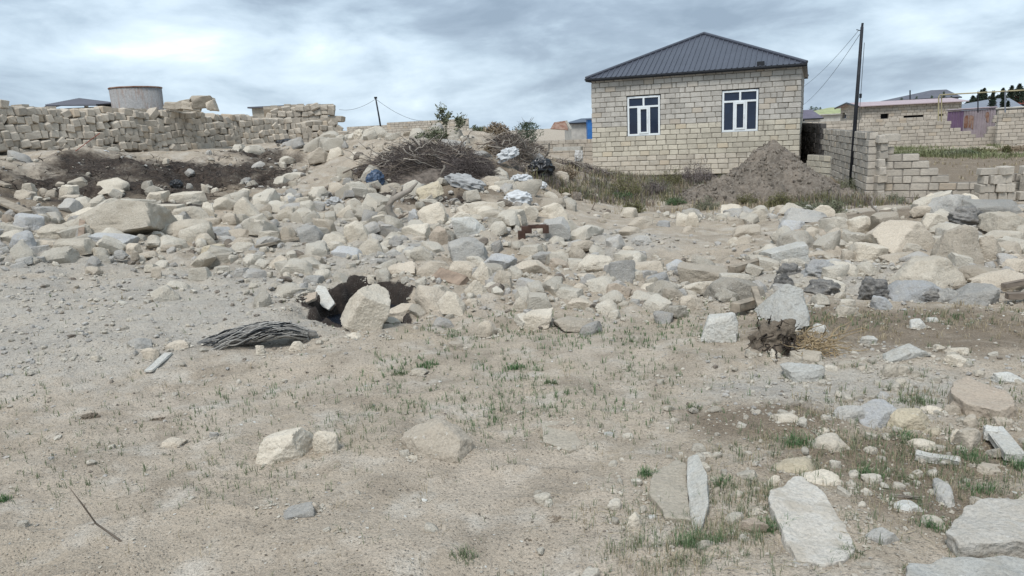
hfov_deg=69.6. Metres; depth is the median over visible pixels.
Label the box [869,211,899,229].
flat stone
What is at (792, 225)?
stone
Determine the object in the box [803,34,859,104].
wire
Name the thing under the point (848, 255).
stone
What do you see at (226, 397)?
grass
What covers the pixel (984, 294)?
stone
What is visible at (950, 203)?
flat stone
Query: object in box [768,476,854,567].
stone slab
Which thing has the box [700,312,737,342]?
limestone block
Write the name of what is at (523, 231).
rusty iron
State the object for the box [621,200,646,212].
shrub
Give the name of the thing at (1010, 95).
cypress tree
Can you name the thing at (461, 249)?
stone
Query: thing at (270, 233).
flat stone
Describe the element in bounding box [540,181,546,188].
plastic scrap
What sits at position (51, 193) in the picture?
stone
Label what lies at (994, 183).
block stack
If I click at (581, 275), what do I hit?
flat stone
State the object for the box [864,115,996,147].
block wall
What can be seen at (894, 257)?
stone
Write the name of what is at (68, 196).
flat stone
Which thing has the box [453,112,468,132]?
weed
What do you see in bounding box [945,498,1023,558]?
stone slab
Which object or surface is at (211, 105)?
stone
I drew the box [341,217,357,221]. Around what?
flat stone
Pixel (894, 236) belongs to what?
stone
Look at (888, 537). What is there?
flat stone
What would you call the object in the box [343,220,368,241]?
stone
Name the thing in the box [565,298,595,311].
stone
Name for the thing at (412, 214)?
stone
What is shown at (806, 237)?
stone
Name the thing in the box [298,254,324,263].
stone
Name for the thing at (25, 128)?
stone wall
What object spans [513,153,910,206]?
dry stalk
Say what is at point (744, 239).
stone
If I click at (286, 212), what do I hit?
stone
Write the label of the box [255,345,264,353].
flat stone
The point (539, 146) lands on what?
brush heap
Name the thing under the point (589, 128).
blue shed
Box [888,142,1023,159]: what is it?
yard grass
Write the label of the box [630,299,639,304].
stone
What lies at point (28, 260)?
flat stone
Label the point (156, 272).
flat stone
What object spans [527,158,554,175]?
plastic bag
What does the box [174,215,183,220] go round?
limestone block
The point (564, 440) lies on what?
flat stone
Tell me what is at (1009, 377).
stone
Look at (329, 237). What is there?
stone
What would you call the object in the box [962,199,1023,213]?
flat stone
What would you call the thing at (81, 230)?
stone
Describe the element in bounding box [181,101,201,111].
stone
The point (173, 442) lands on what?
flat stone
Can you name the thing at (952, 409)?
stone
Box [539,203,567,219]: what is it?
stone
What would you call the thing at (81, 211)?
stone
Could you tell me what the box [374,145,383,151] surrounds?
stone
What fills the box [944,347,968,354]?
flat stone
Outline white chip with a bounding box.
[2,262,1021,571]
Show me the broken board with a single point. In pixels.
(327, 302)
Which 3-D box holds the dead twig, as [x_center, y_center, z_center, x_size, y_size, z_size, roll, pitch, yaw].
[-1.667,0.934,2.997,0.189,0.316,0.065,-3,12,0]
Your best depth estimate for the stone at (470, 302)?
6.60 m
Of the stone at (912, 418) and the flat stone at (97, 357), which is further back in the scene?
the flat stone at (97, 357)
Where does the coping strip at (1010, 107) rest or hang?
on the block wall at (1009, 127)
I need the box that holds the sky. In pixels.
[0,0,1023,130]
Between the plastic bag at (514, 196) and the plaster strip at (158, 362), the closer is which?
the plaster strip at (158, 362)
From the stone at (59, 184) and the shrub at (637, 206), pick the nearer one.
the stone at (59, 184)
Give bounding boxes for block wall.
[347,118,468,133]
[535,139,592,159]
[801,123,877,195]
[806,116,952,130]
[807,154,831,176]
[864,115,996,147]
[884,147,1020,200]
[995,109,1023,145]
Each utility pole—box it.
[374,97,380,125]
[848,23,864,186]
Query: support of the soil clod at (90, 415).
on the ground at (480, 485)
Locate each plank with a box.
[0,181,11,186]
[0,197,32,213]
[254,237,298,247]
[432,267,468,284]
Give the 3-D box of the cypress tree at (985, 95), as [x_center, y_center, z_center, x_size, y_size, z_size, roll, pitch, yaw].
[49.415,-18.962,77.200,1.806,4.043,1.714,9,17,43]
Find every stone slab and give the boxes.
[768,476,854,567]
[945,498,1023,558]
[983,425,1023,461]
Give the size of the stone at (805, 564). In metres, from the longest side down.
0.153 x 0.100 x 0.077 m
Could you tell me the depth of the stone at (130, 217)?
9.79 m
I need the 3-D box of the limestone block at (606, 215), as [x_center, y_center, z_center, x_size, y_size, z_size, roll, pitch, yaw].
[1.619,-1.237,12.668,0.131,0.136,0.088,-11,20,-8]
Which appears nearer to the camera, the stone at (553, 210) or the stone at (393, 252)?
the stone at (393, 252)
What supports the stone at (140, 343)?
on the ground at (480, 485)
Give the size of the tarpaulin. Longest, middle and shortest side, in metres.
0.756 x 0.288 x 0.268 m
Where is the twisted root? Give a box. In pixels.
[384,182,417,218]
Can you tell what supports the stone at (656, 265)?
on the ground at (480, 485)
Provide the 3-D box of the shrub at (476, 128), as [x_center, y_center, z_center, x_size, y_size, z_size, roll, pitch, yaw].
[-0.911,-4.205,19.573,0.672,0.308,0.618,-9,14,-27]
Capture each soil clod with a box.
[81,412,100,418]
[149,417,164,420]
[548,515,561,522]
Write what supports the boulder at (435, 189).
on the ground at (480, 485)
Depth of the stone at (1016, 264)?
7.23 m
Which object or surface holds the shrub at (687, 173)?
on the ground at (480, 485)
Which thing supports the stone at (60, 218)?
on the ground at (480, 485)
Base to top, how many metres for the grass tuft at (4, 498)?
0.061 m
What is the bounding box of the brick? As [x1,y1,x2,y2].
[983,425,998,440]
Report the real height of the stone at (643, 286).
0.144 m
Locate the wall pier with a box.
[873,134,900,199]
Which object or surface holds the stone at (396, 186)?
on the ground at (480, 485)
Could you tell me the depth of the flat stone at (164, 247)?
9.41 m
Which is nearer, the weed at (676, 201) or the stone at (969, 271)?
the stone at (969, 271)
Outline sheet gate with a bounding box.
[947,106,997,137]
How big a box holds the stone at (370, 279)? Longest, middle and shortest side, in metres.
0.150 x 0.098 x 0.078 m
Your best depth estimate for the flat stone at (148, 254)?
9.01 m
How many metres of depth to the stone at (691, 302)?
6.56 m
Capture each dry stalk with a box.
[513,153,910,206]
[514,156,916,209]
[523,163,920,207]
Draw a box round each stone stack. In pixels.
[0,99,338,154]
[263,103,348,135]
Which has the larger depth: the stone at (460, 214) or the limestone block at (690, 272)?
the stone at (460, 214)
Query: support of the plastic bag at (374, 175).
on the ground at (480, 485)
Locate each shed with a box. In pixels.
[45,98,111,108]
[585,119,591,138]
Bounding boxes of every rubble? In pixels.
[0,126,1023,332]
[0,147,487,205]
[16,325,1023,575]
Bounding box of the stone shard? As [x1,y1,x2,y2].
[687,455,708,530]
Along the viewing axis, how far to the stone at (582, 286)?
7.08 m
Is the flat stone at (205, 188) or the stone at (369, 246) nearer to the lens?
the stone at (369, 246)
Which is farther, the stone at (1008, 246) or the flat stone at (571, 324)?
the stone at (1008, 246)
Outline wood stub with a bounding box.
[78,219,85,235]
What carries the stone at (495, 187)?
on the ground at (480, 485)
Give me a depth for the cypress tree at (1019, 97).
74.76 m
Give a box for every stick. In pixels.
[751,286,761,306]
[870,196,878,211]
[889,493,922,498]
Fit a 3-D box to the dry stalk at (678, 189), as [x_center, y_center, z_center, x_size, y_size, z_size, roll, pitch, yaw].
[5.312,-3.344,20.520,10.964,1.891,12.878,-3,12,0]
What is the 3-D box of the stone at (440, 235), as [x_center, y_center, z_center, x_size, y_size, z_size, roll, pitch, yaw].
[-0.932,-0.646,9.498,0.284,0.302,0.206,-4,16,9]
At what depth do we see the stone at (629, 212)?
13.19 m
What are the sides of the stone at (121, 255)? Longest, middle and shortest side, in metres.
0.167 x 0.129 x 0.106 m
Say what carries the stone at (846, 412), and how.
on the ground at (480, 485)
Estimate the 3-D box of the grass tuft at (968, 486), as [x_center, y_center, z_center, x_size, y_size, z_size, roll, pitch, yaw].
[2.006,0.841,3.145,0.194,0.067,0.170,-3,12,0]
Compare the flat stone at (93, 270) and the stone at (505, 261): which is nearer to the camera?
the flat stone at (93, 270)
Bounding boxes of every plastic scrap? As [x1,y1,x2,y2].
[510,174,532,180]
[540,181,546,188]
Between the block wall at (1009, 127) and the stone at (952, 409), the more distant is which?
the block wall at (1009, 127)
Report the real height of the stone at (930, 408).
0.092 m
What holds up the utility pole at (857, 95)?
on the ground at (480, 485)
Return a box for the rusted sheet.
[550,121,567,129]
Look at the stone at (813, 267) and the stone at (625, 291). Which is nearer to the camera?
the stone at (625, 291)
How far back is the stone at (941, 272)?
7.07 m
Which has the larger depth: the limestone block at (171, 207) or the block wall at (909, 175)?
the block wall at (909, 175)
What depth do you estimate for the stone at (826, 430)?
3.76 m
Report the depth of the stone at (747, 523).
2.86 m
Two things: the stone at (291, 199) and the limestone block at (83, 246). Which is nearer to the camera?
the limestone block at (83, 246)
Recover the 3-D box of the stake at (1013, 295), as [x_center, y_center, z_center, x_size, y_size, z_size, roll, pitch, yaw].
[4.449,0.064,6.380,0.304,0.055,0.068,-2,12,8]
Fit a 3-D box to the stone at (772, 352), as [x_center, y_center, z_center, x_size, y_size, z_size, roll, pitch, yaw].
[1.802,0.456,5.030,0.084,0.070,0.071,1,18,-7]
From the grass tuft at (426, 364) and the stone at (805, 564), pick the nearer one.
the stone at (805, 564)
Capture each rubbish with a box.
[169,179,182,188]
[275,138,290,143]
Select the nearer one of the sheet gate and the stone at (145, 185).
the stone at (145, 185)
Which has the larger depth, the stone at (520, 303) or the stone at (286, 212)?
the stone at (286, 212)
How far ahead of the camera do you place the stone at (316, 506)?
3.20 m
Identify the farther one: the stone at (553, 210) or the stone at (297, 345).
the stone at (553, 210)
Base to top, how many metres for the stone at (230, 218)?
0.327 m
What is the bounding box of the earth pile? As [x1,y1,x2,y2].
[679,140,857,205]
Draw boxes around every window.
[627,95,659,135]
[722,89,758,131]
[881,114,887,118]
[904,115,922,117]
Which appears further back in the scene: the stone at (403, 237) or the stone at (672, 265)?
the stone at (403, 237)
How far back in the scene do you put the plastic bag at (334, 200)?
12.06 m
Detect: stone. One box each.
[1,214,13,222]
[9,230,36,247]
[13,213,44,230]
[14,190,37,199]
[15,256,32,264]
[36,224,67,239]
[36,256,44,261]
[37,240,55,247]
[39,188,47,195]
[44,189,56,196]
[45,212,65,223]
[55,182,64,186]
[58,195,82,199]
[59,184,79,197]
[64,207,93,220]
[67,177,87,187]
[72,199,177,234]
[85,266,103,274]
[91,355,100,359]
[97,177,129,194]
[114,250,128,259]
[126,243,142,254]
[127,338,152,348]
[130,251,140,260]
[139,251,158,257]
[141,180,152,189]
[141,348,159,359]
[151,266,161,277]
[160,244,183,250]
[161,437,187,447]
[162,158,168,164]
[162,219,212,235]
[163,102,183,110]
[165,340,189,349]
[171,228,181,237]
[172,206,209,219]
[174,99,191,109]
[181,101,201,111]
[186,183,192,189]
[191,95,211,108]
[195,233,215,244]
[201,184,209,192]
[201,244,224,252]
[202,202,214,216]
[204,217,221,226]
[206,99,218,111]
[209,432,218,437]
[211,187,218,192]
[213,197,236,210]
[213,227,230,235]
[222,213,238,224]
[228,228,249,237]
[229,237,253,244]
[233,197,260,216]
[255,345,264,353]
[255,427,313,464]
[258,230,280,238]
[259,204,271,213]
[269,255,286,267]
[277,206,294,220]
[280,227,296,239]
[284,195,295,202]
[288,181,297,186]
[289,341,305,350]
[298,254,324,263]
[303,275,324,284]
[307,147,327,164]
[312,431,339,452]
[312,502,319,511]
[313,201,325,211]
[318,213,324,218]
[322,233,347,245]
[326,147,343,161]
[328,182,342,191]
[336,166,352,178]
[336,205,356,217]
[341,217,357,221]
[342,178,352,184]
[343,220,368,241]
[347,332,361,338]
[353,129,362,138]
[358,154,369,164]
[358,238,383,254]
[367,275,374,283]
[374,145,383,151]
[376,251,386,255]
[380,183,402,192]
[385,249,401,255]
[387,261,415,275]
[388,303,413,321]
[400,235,408,239]
[401,419,474,462]
[402,246,414,251]
[403,131,410,135]
[408,209,418,221]
[408,455,417,460]
[411,236,425,240]
[411,368,427,375]
[414,285,444,313]
[416,260,449,277]
[417,202,447,224]
[429,226,450,244]
[437,291,465,315]
[446,341,462,349]
[448,237,488,261]
[449,212,470,219]
[449,261,477,278]
[450,217,485,238]
[457,201,497,212]
[461,136,469,143]
[461,202,498,214]
[464,280,487,294]
[465,298,477,306]
[471,261,492,284]
[475,321,494,337]
[476,206,494,213]
[478,209,500,217]
[480,176,499,185]
[481,320,497,337]
[484,253,516,269]
[488,185,499,190]
[493,270,511,287]
[496,175,508,180]
[507,206,542,211]
[512,297,526,310]
[515,260,551,274]
[519,203,538,221]
[523,307,552,329]
[531,251,550,263]
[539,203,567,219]
[540,198,565,207]
[541,421,581,453]
[548,258,568,269]
[553,316,592,332]
[555,171,568,181]
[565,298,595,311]
[568,245,585,258]
[570,240,593,251]
[573,283,587,292]
[577,254,612,271]
[577,273,595,276]
[597,218,605,222]
[604,432,612,436]
[606,283,631,298]
[618,226,641,235]
[620,207,637,217]
[622,246,633,249]
[627,512,641,530]
[628,216,652,228]
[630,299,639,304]
[631,235,651,243]
[632,288,648,294]
[635,260,664,272]
[635,273,643,281]
[640,283,652,289]
[647,272,668,280]
[649,459,690,524]
[656,220,669,226]
[662,287,683,300]
[665,259,682,270]
[675,213,687,225]
[679,294,701,309]
[683,225,694,232]
[683,281,712,294]
[684,212,698,226]
[703,277,765,300]
[712,487,720,494]
[719,204,741,213]
[726,216,744,224]
[726,237,737,244]
[732,224,760,236]
[735,235,751,244]
[736,517,768,533]
[751,209,767,221]
[752,508,759,513]
[767,475,780,486]
[770,348,781,356]
[770,413,798,422]
[773,205,783,214]
[774,456,814,473]
[775,230,814,247]
[778,220,804,230]
[779,207,826,222]
[780,362,824,381]
[789,349,821,363]
[793,557,812,565]
[801,469,838,485]
[806,227,819,236]
[808,250,834,257]
[812,323,828,333]
[812,433,847,451]
[814,205,834,216]
[818,427,829,433]
[825,227,841,238]
[832,405,864,421]
[834,213,847,218]
[834,305,859,316]
[836,360,853,368]
[840,250,855,261]
[847,216,870,232]
[851,242,888,261]
[858,366,869,370]
[859,399,896,428]
[860,335,877,344]
[865,220,935,253]
[865,527,899,544]
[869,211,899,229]
[870,295,892,309]
[874,252,912,262]
[876,391,890,399]
[882,343,930,362]
[882,364,898,376]
[887,408,930,430]
[888,255,965,288]
[888,280,941,302]
[894,500,922,511]
[895,378,907,386]
[897,364,909,374]
[907,438,935,449]
[909,205,930,217]
[909,318,926,328]
[911,371,923,377]
[920,405,942,413]
[921,213,947,230]
[922,427,941,436]
[927,194,971,212]
[927,317,938,321]
[930,224,983,263]
[932,344,945,350]
[935,228,946,235]
[937,288,958,302]
[943,354,966,366]
[943,405,960,414]
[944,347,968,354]
[948,283,999,305]
[948,376,1016,420]
[950,429,958,441]
[953,427,981,450]
[958,265,996,279]
[962,193,978,198]
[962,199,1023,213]
[963,414,978,427]
[967,269,1023,290]
[970,279,980,282]
[976,462,1003,474]
[977,211,1023,232]
[979,235,1001,259]
[983,230,1023,239]
[990,416,1014,426]
[991,372,1023,383]
[998,241,1020,252]
[1001,258,1023,270]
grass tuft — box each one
[0,492,13,502]
[391,369,408,375]
[418,357,438,369]
[449,542,485,566]
[506,362,524,369]
[543,379,559,384]
[637,465,657,479]
[668,522,726,554]
[686,402,702,410]
[707,474,734,488]
[741,510,798,535]
[774,426,818,449]
[836,541,867,559]
[843,461,887,481]
[892,426,929,442]
[898,391,939,405]
[915,513,949,532]
[953,440,992,463]
[957,476,1001,497]
[997,450,1023,471]
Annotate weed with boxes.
[414,131,428,137]
[425,121,448,141]
[434,101,453,138]
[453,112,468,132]
[481,142,499,152]
[557,165,579,178]
[557,186,573,193]
[611,190,632,198]
[665,194,686,205]
[693,195,720,210]
[794,199,817,206]
[802,199,850,213]
[839,176,856,189]
[880,192,905,202]
[936,147,982,156]
[960,146,1000,152]
[997,144,1023,151]
[1002,144,1012,152]
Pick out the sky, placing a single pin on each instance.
(508, 62)
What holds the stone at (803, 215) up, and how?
on the ground at (480, 485)
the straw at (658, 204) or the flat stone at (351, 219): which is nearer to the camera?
the flat stone at (351, 219)
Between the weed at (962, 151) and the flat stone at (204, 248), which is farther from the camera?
the weed at (962, 151)
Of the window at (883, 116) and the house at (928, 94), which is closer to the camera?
the window at (883, 116)
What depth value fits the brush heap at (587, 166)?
21.01 m
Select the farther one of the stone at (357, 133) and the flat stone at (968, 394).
the stone at (357, 133)
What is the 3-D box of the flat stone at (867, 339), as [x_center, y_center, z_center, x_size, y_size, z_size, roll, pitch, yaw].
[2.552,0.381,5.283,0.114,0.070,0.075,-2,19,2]
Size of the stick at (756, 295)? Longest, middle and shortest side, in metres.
0.570 x 0.057 x 0.045 m
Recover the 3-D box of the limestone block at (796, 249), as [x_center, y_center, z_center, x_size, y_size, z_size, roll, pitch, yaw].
[3.152,-0.347,8.449,0.570,0.293,0.376,-11,11,-1]
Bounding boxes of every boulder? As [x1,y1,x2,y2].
[340,284,390,332]
[416,180,443,200]
[754,284,809,329]
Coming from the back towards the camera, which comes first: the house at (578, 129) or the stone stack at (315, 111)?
the house at (578, 129)
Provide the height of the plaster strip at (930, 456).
0.036 m
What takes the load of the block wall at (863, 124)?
on the ground at (480, 485)
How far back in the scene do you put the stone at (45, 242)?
9.10 m
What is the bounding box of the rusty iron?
[518,224,548,239]
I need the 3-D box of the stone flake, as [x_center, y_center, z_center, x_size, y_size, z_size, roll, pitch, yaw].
[-1.980,0.105,7.112,0.216,0.037,0.155,-21,36,-2]
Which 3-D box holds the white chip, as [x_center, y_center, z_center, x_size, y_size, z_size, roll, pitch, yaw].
[-0.006,0.364,5.091,15.359,0.564,6.213,-3,12,0]
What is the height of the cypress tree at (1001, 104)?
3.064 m
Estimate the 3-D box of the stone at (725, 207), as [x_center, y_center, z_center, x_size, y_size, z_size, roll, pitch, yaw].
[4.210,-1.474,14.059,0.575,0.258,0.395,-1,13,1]
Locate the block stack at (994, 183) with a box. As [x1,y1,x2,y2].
[974,165,1023,199]
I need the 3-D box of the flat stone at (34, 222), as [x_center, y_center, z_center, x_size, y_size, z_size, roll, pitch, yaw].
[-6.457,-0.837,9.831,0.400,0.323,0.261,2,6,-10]
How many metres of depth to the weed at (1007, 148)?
33.61 m
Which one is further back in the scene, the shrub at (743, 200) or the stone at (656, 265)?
the shrub at (743, 200)
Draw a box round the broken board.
[315,285,334,310]
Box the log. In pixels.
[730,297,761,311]
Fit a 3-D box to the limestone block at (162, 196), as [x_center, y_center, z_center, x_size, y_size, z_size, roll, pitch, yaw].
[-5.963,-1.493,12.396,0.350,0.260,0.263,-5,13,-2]
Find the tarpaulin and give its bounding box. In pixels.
[444,173,485,191]
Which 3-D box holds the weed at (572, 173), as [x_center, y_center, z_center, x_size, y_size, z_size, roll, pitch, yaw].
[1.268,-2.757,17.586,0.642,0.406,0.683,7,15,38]
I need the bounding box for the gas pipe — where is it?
[938,90,1023,121]
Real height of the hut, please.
1.819 m
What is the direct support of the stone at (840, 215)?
on the ground at (480, 485)
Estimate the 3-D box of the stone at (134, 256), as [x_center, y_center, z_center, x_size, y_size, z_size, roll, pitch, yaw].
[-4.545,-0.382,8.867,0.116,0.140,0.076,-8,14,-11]
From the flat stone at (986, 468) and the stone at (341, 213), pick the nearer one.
the flat stone at (986, 468)
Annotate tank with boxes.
[107,86,163,109]
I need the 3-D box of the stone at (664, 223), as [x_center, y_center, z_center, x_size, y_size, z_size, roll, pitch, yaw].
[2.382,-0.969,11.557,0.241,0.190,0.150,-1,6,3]
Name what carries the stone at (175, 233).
on the ground at (480, 485)
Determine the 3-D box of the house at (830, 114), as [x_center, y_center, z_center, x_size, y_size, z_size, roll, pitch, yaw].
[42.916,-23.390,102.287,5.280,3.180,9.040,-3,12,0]
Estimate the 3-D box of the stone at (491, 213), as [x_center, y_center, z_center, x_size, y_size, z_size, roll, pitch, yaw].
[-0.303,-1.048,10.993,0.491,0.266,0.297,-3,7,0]
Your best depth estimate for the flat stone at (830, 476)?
3.23 m
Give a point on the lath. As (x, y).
(958, 286)
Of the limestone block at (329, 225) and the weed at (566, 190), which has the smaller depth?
the limestone block at (329, 225)
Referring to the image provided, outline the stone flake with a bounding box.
[301,292,317,303]
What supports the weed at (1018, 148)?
on the ground at (480, 485)
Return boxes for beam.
[553,146,582,150]
[728,256,769,272]
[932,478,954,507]
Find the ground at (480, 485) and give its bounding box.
[0,129,1023,575]
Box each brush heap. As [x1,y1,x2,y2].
[342,125,490,184]
[430,144,511,185]
[477,127,568,183]
[521,136,550,154]
[550,156,620,178]
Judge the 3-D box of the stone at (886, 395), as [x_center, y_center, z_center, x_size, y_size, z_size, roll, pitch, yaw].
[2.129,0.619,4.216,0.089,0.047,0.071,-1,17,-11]
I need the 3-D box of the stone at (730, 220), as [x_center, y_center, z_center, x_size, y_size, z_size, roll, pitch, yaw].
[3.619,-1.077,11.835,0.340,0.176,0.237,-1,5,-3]
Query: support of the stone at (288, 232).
on the ground at (480, 485)
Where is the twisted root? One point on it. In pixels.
(394, 197)
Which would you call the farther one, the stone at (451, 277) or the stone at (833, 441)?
the stone at (451, 277)
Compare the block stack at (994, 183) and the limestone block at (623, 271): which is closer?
the limestone block at (623, 271)
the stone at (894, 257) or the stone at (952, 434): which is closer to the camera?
the stone at (952, 434)
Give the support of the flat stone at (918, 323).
on the ground at (480, 485)
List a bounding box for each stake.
[1001,279,1023,287]
[1005,292,1023,299]
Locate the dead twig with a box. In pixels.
[68,486,121,541]
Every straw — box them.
[15,291,1023,575]
[482,128,890,213]
[885,155,1022,179]
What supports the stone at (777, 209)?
on the ground at (480, 485)
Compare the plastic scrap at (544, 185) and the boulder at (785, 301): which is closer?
the boulder at (785, 301)
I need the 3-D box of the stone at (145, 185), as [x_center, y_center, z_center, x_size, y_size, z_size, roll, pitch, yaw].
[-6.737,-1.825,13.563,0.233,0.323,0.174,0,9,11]
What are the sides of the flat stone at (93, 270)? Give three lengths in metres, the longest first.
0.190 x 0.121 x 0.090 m
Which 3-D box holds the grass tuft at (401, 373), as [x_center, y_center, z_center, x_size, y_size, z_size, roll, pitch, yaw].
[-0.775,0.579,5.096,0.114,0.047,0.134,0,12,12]
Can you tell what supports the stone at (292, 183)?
on the ground at (480, 485)
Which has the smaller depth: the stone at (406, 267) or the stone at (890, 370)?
the stone at (890, 370)
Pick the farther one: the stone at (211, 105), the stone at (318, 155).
the stone at (211, 105)
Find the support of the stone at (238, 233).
on the ground at (480, 485)
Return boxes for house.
[565,118,591,139]
[585,32,808,175]
[803,110,823,122]
[814,107,845,121]
[883,89,961,100]
[961,98,1023,131]
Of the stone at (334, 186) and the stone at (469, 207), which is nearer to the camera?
the stone at (469, 207)
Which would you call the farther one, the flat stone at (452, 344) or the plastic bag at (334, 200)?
the plastic bag at (334, 200)
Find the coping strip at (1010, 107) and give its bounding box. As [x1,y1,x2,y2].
[996,106,1023,109]
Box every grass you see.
[0,283,1019,575]
[565,302,1023,575]
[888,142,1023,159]
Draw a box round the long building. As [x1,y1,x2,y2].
[834,98,968,125]
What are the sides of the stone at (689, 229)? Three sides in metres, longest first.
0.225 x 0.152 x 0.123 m
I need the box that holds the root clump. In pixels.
[743,311,868,361]
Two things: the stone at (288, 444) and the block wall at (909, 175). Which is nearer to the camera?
the stone at (288, 444)
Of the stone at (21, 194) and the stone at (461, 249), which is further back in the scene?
the stone at (21, 194)
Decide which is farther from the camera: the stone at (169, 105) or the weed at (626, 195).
the stone at (169, 105)
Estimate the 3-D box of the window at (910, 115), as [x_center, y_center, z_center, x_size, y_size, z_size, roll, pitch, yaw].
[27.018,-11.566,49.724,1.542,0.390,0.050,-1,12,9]
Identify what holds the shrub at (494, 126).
on the ground at (480, 485)
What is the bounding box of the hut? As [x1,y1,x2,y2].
[247,105,283,117]
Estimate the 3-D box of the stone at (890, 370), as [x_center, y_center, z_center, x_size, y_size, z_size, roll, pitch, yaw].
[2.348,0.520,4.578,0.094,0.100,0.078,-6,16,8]
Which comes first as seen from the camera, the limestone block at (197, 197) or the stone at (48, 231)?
the stone at (48, 231)
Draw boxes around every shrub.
[470,125,486,131]
[484,121,510,136]
[604,167,643,195]
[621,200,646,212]
[638,175,669,194]
[656,166,686,185]
[674,161,713,185]
[690,157,717,185]
[732,191,760,203]
[765,190,793,206]
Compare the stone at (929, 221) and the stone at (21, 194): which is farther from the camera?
the stone at (21, 194)
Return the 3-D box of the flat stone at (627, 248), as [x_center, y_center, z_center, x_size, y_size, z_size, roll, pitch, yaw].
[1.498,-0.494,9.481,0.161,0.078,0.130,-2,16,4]
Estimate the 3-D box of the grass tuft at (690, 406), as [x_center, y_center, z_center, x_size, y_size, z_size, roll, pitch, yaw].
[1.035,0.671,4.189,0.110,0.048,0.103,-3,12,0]
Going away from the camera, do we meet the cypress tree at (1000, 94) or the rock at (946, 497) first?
the rock at (946, 497)
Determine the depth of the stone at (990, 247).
7.72 m
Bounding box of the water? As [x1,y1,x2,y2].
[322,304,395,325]
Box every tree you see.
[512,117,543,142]
[972,89,983,101]
[978,88,987,99]
[987,90,997,124]
[996,88,1004,98]
[999,92,1006,109]
[1006,85,1016,99]
[1014,83,1023,105]
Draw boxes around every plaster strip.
[144,352,172,371]
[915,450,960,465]
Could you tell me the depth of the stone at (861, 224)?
9.80 m
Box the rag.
[496,146,518,163]
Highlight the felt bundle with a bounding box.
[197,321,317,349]
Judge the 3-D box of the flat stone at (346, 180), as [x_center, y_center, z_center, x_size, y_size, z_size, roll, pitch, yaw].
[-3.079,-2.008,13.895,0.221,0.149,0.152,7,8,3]
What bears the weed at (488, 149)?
on the ground at (480, 485)
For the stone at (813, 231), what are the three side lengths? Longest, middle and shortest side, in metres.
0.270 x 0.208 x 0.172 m
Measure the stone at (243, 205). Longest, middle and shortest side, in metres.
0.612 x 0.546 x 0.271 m
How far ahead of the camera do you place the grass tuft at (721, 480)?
3.27 m
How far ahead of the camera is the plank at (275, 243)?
9.51 m
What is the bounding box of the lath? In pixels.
[952,283,967,288]
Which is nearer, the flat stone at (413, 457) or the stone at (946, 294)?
the flat stone at (413, 457)
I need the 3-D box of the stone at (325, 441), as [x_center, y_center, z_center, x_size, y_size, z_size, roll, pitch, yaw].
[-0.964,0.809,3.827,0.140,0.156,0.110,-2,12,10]
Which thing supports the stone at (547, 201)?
on the ground at (480, 485)
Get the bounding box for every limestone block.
[22,183,36,192]
[54,238,96,254]
[88,232,139,243]
[146,191,169,202]
[157,204,184,212]
[168,191,206,204]
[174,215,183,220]
[283,502,314,519]
[295,196,308,202]
[296,225,323,242]
[313,218,336,232]
[331,246,361,258]
[402,223,430,239]
[543,216,570,239]
[602,212,609,218]
[606,260,634,283]
[677,262,727,282]
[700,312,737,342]
[759,241,809,262]
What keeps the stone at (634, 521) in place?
on the ground at (480, 485)
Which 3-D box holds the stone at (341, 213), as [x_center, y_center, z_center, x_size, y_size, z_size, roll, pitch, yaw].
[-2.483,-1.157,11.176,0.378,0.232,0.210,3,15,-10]
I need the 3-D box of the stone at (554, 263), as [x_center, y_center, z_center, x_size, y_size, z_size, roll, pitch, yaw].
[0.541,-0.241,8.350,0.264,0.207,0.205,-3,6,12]
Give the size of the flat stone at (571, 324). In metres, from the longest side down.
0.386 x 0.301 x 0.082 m
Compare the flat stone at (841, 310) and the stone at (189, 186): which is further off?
the stone at (189, 186)
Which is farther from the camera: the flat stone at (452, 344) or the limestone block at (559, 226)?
the limestone block at (559, 226)
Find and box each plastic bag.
[324,196,341,205]
[365,169,384,185]
[503,190,532,204]
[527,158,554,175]
[574,150,582,161]
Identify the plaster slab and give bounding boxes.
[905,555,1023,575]

